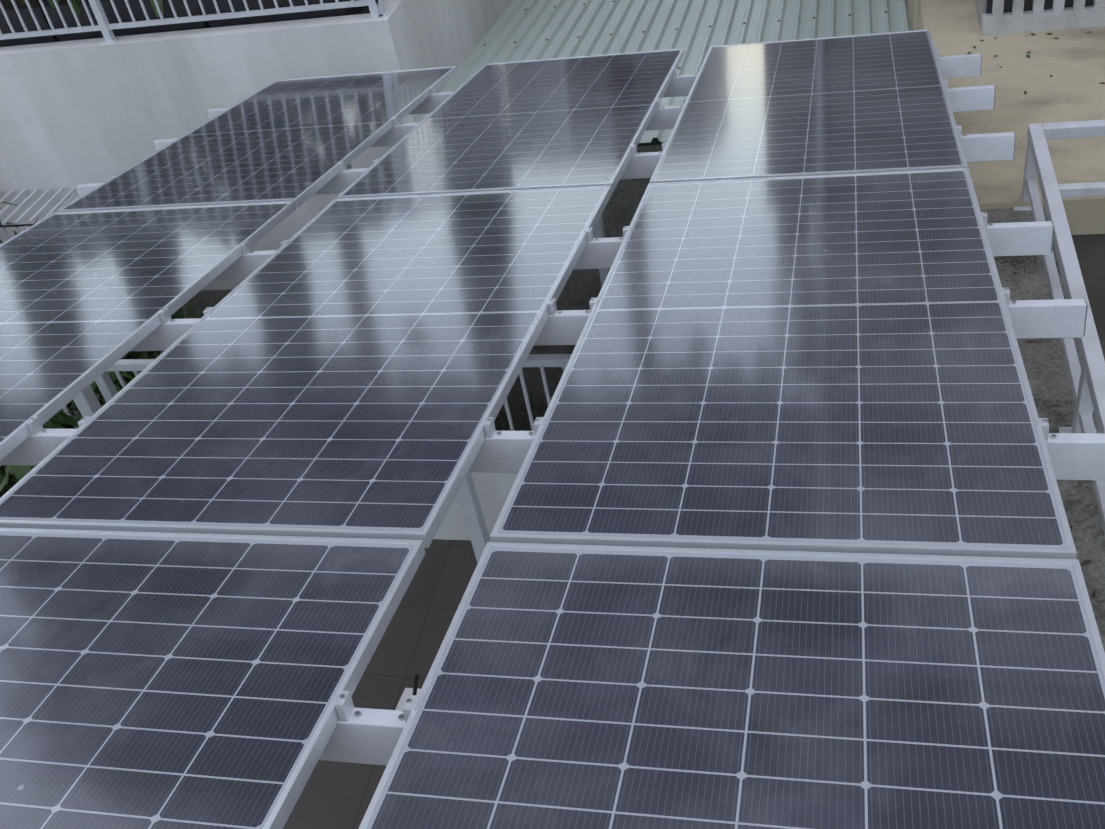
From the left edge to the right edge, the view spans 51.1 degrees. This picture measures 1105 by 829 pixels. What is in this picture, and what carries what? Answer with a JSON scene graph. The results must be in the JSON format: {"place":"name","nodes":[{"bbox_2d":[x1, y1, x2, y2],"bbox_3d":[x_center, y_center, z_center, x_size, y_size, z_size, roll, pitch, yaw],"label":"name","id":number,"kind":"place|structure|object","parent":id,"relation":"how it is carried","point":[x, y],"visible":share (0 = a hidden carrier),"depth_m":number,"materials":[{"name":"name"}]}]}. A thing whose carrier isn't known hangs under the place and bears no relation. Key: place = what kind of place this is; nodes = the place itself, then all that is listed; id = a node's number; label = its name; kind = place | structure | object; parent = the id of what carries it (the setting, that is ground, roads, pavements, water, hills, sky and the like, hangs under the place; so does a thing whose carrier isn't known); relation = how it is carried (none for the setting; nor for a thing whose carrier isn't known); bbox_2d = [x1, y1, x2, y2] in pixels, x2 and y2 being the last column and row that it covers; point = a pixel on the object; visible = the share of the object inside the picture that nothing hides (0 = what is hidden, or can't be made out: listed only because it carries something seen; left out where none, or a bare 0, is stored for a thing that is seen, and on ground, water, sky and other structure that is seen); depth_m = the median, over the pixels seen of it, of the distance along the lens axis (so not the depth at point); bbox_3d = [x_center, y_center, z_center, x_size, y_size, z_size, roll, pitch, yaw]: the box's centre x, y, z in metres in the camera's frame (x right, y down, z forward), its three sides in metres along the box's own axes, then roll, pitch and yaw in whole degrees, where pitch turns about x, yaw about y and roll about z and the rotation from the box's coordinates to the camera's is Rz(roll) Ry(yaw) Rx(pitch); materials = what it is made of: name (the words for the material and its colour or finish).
{"place":"outdoors","nodes":[
{"label":"outdoors","id":0,"kind":"place"},
{"bbox_2d":[0,0,364,46],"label":"terrace hedge","id":1,"kind":"object","parent":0,"point":[121,8],"depth_m":7.94,"materials":[{"name":"green plant"}]},
{"bbox_2d":[0,0,512,420],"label":"wall","id":2,"kind":"structure","parent":0,"point":[73,113],"depth_m":8.07,"materials":[{"name":"white paint"}]},
{"bbox_2d":[0,186,78,243],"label":"outdoor unit cage","id":3,"kind":"object","parent":2,"relation":"attached to","point":[28,210],"visible":0.15,"depth_m":8.54,"materials":[{"name":"white paint"}]},
{"bbox_2d":[0,0,390,43],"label":"neighbour railing","id":4,"kind":"object","parent":2,"relation":"on","point":[376,9],"visible":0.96,"depth_m":7.71,"materials":[{"name":"white metal"}]},
{"bbox_2d":[283,539,476,828],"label":"terrace floor","id":5,"kind":"structure","parent":0,"point":[336,795],"depth_m":5.24,"materials":[{"name":"tile"}]},
{"bbox_2d":[0,466,14,497],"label":"terrace plant","id":6,"kind":"object","parent":5,"relation":"on","point":[11,482],"visible":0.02,"depth_m":5.64,"materials":[{"name":"green plant"}]},
{"bbox_2d":[0,411,82,495],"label":"terrace plant","id":7,"kind":"object","parent":5,"relation":"on","point":[57,420],"visible":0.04,"depth_m":5.24,"materials":[{"name":"green plant"}]},
{"bbox_2d":[63,354,571,430],"bbox_3d":[-2.163,-0.016,5.769,8.450,0.620,0.100,0,41,14],"label":"terrace railing","id":8,"kind":"object","parent":5,"relation":"on","point":[106,386],"visible":0.04,"depth_m":5.28,"materials":[{"name":"white metal"}]},
{"bbox_2d":[0,54,1104,765],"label":"support beams","id":9,"kind":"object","parent":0,"point":[370,736],"visible":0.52,"depth_m":3.48,"materials":[{"name":"white metal"}]},
{"bbox_2d":[0,201,295,460],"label":"solar panel","id":10,"kind":"object","parent":9,"relation":"on","point":[86,297],"visible":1,"depth_m":4.10,"materials":[{"name":"black glass"}]},
{"bbox_2d":[57,66,456,211],"bbox_3d":[-1.345,-1.425,5.820,1.134,0.035,2.278,0,29,14],"label":"solar panel","id":11,"kind":"object","parent":9,"relation":"on","point":[296,140],"visible":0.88,"depth_m":5.56,"materials":[{"name":"black glass"}]},
{"bbox_2d":[0,185,611,547],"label":"solar panel","id":12,"kind":"object","parent":9,"relation":"on","point":[345,368],"visible":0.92,"depth_m":3.16,"materials":[{"name":"black glass"}]},
{"bbox_2d":[395,675,420,710],"bbox_3d":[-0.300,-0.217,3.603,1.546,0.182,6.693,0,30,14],"label":"mounting clamp","id":13,"kind":"object","parent":9,"relation":"attached to","point":[414,690],"depth_m":2.20,"materials":[{"name":"silver metal"}]},
{"bbox_2d":[337,48,683,198],"bbox_3d":[-0.075,-1.423,5.495,1.134,0.035,2.278,0,29,14],"label":"solar panel","id":14,"kind":"object","parent":9,"relation":"on","point":[581,121],"visible":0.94,"depth_m":5.23,"materials":[{"name":"black glass"}]},
{"bbox_2d":[24,48,1048,722],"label":"mounting clamps","id":15,"kind":"object","parent":9,"relation":"on","point":[342,702],"visible":0.83,"depth_m":3.17,"materials":[{"name":"silver metal"}]},
{"bbox_2d":[494,138,662,430],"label":"ground","id":16,"kind":"structure","parent":0,"point":[581,288],"depth_m":7.80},
{"bbox_2d":[1071,234,1104,359],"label":"yard roof","id":17,"kind":"structure","parent":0,"point":[1090,250],"depth_m":5.32,"materials":[{"name":"concrete"}]},
{"bbox_2d":[1013,120,1104,533],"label":"metal frame","id":18,"kind":"object","parent":17,"relation":"on","point":[1087,381],"visible":0.77,"depth_m":4.29,"materials":[{"name":"white metal"}]},
{"label":"ground","id":19,"kind":"structure","parent":0,"visible":0},
{"bbox_2d":[73,163,609,563],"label":"array posts","id":20,"kind":"object","parent":19,"relation":"on","point":[86,401],"visible":0.02,"depth_m":4.65,"materials":[{"name":"white metal"}]},
{"bbox_2d":[0,528,425,828],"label":"solar panel","id":21,"kind":"object","parent":20,"relation":"on","point":[157,680],"visible":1,"depth_m":2.17,"materials":[{"name":"black glass"}]},
{"bbox_2d":[41,54,1087,720],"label":"purlin end caps and screws","id":22,"kind":"object","parent":20,"relation":"on","point":[401,716],"visible":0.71,"depth_m":3.45,"materials":[{"name":"grey plastic"}]},
{"bbox_2d":[359,542,1104,828],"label":"solar panel","id":23,"kind":"object","parent":20,"relation":"on","point":[567,686],"visible":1,"depth_m":1.91,"materials":[{"name":"black glass"}]},
{"bbox_2d":[490,168,1076,558],"bbox_3d":[0.666,-0.290,3.242,1.134,0.035,2.278,0,29,14],"label":"solar panel","id":24,"kind":"object","parent":20,"relation":"on","point":[823,363],"visible":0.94,"depth_m":2.81,"materials":[{"name":"black glass"}]},
{"bbox_2d":[649,29,967,182],"bbox_3d":[1.162,-1.422,5.179,1.134,0.035,2.278,0,29,14],"label":"solar panel","id":25,"kind":"object","parent":20,"relation":"on","point":[869,103],"visible":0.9,"depth_m":4.90,"materials":[{"name":"black glass"}]},
{"bbox_2d":[433,472,518,540],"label":"wall","id":26,"kind":"structure","parent":19,"relation":"on","point":[493,489],"depth_m":5.59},
{"bbox_2d":[415,0,911,142],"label":"corrugated roof","id":27,"kind":"structure","parent":19,"relation":"on","point":[562,26],"depth_m":8.70,"materials":[{"name":"metal"}]},
{"bbox_2d":[483,1,886,68],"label":"roof screws","id":28,"kind":"object","parent":27,"relation":"in","point":[675,29],"visible":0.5,"depth_m":8.61,"materials":[{"name":"grey metal"}]},
{"bbox_2d":[908,0,1104,234],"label":"cream roof slab","id":29,"kind":"structure","parent":19,"relation":"on","point":[1071,62],"depth_m":5.84,"materials":[{"name":"beige concrete"}]},
{"bbox_2d":[974,0,1104,35],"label":"stair tower with louvre","id":30,"kind":"structure","parent":29,"relation":"on","point":[996,17],"depth_m":6.35,"materials":[{"name":"white paint"}]},
{"bbox_2d":[980,207,1104,651],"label":"mossy wall top","id":31,"kind":"structure","parent":19,"relation":"on","point":[1044,363],"depth_m":4.20,"materials":[{"name":"concrete"}]},
{"bbox_2d":[967,31,1104,616],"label":"roof leaf litter","id":32,"kind":"object","parent":31,"relation":"on","point":[1070,526],"visible":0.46,"depth_m":5.83,"materials":[{"name":"brown plant"}]},
{"bbox_3d":[-5.142,4.178,12.310,17.400,8.300,2.898,0,41,14],"label":"lower lightwell roof","id":33,"kind":"object","parent":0,"visible":0},
{"bbox_2d":[0,201,40,243],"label":"lightwell tree","id":34,"kind":"object","parent":33,"relation":"on","point":[15,233],"depth_m":8.19,"materials":[{"name":"green plant"}]},
{"bbox_2d":[60,299,221,415],"bbox_3d":[-2.931,0.256,7.937,2.340,2.522,2.587,0,41,14],"label":"lightwell tree","id":35,"kind":"object","parent":33,"relation":"on","point":[128,376],"visible":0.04,"depth_m":7.63,"materials":[{"name":"green plant"}]}
]}

